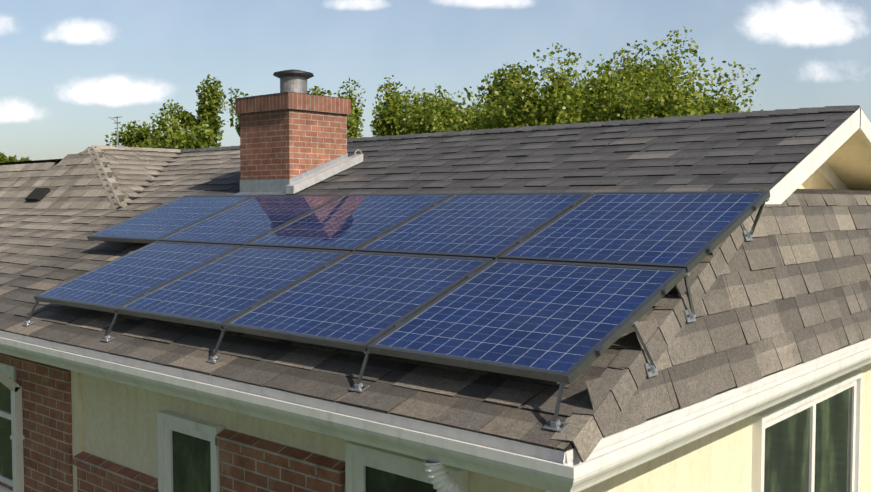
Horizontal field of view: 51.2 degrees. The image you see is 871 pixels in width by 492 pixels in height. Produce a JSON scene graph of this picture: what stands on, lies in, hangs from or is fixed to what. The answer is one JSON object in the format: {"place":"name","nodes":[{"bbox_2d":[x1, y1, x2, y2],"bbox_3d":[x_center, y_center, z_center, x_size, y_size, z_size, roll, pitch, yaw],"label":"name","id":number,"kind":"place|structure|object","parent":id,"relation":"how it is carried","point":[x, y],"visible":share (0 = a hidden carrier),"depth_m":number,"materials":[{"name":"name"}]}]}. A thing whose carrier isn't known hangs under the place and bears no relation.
{"place":"outdoors","nodes":[
{"label":"outdoors","id":0,"kind":"place"},
{"bbox_2d":[0,152,32,162],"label":"tree","id":1,"kind":"object","parent":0,"point":[4,158],"visible":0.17,"depth_m":69.08,"materials":[{"name":"green plant"}]},
{"bbox_2d":[104,74,248,148],"bbox_3d":[-9.710,-1.242,38.620,10.149,12.433,6.644,2,4,41],"label":"tree","id":2,"kind":"object","parent":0,"point":[201,133],"depth_m":38.72,"materials":[{"name":"green plant"}]},
{"bbox_2d":[307,75,419,138],"bbox_3d":[-3.970,-1.474,42.131,9.750,12.504,8.266,2,4,41],"label":"tree","id":3,"kind":"object","parent":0,"point":[392,107],"depth_m":39.24,"materials":[{"name":"green plant"}]},
{"bbox_2d":[370,102,461,135],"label":"tree","id":4,"kind":"object","parent":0,"point":[372,121],"depth_m":44.20,"materials":[{"name":"green plant"}]},
{"bbox_2d":[0,107,870,491],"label":"house walls","id":5,"kind":"structure","parent":0,"point":[86,433],"depth_m":5.93,"materials":[{"name":"paint"}]},
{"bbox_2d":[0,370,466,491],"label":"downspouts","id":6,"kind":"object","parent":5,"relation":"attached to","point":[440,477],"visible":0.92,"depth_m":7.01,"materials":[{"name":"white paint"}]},
{"bbox_2d":[0,108,869,451],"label":"roof deck","id":7,"kind":"structure","parent":5,"relation":"on","point":[570,446],"depth_m":5.71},
{"bbox_2d":[0,105,870,461],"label":"roof shingles","id":8,"kind":"object","parent":5,"relation":"on","point":[788,285],"visible":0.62,"depth_m":6.06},
{"bbox_2d":[109,116,125,147],"bbox_3d":[-4.208,-1.485,12.034,0.170,0.470,0.184,0,3,-1],"label":"antenna","id":9,"kind":"object","parent":8,"relation":"on","point":[117,145],"visible":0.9,"depth_m":12.02,"materials":[{"name":"metal"}]},
{"bbox_2d":[234,69,362,194],"bbox_3d":[-1.396,-1.060,9.055,0.940,1.386,0.975,2,4,41],"label":"chimney","id":10,"kind":"object","parent":8,"relation":"on","point":[293,136],"visible":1,"depth_m":8.81,"materials":[{"name":"brick"}]},
{"bbox_2d":[21,191,769,431],"bbox_3d":[-0.952,0.111,6.176,5.831,0.945,2.178,2,4,41],"label":"solar array","id":11,"kind":"object","parent":8,"relation":"on","point":[562,289],"visible":1,"depth_m":5.20,"materials":[{"name":"glass"}]},
{"bbox_2d":[0,331,870,491],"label":"gutter","id":12,"kind":"object","parent":5,"relation":"on","point":[610,456],"visible":1,"depth_m":4.16,"materials":[{"name":"white paint"}]},
{"bbox_2d":[0,0,870,160],"label":"sky","id":13,"kind":"structure","parent":0,"point":[67,67],"materials":[{"name":"blue"}]},
{"bbox_2d":[399,63,572,133],"bbox_3d":[2.813,-1.191,39.275,9.214,12.212,8.594,2,4,41],"label":"tree","id":14,"kind":"object","parent":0,"point":[420,122],"depth_m":37.89,"materials":[{"name":"green plant"}]},
{"bbox_2d":[484,67,603,107],"bbox_3d":[5.602,-1.552,42.408,7.916,12.651,7.097,2,4,41],"label":"tree","id":15,"kind":"object","parent":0,"point":[570,68],"visible":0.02,"depth_m":39.31,"materials":[{"name":"green plant"}]},
{"bbox_2d":[426,26,763,131],"bbox_3d":[6.397,-1.388,33.097,12.794,13.232,11.086,2,4,41],"label":"tree","id":16,"kind":"object","parent":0,"point":[641,91],"depth_m":30.27,"materials":[{"name":"green plant"}]},
{"bbox_2d":[673,91,743,115],"bbox_3d":[11.222,-5.798,40.289,5.288,2.006,4.125,13,13,77],"label":"tree","id":17,"kind":"object","parent":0,"point":[709,102],"visible":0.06,"depth_m":39.32,"materials":[{"name":"green plant"}]}
]}

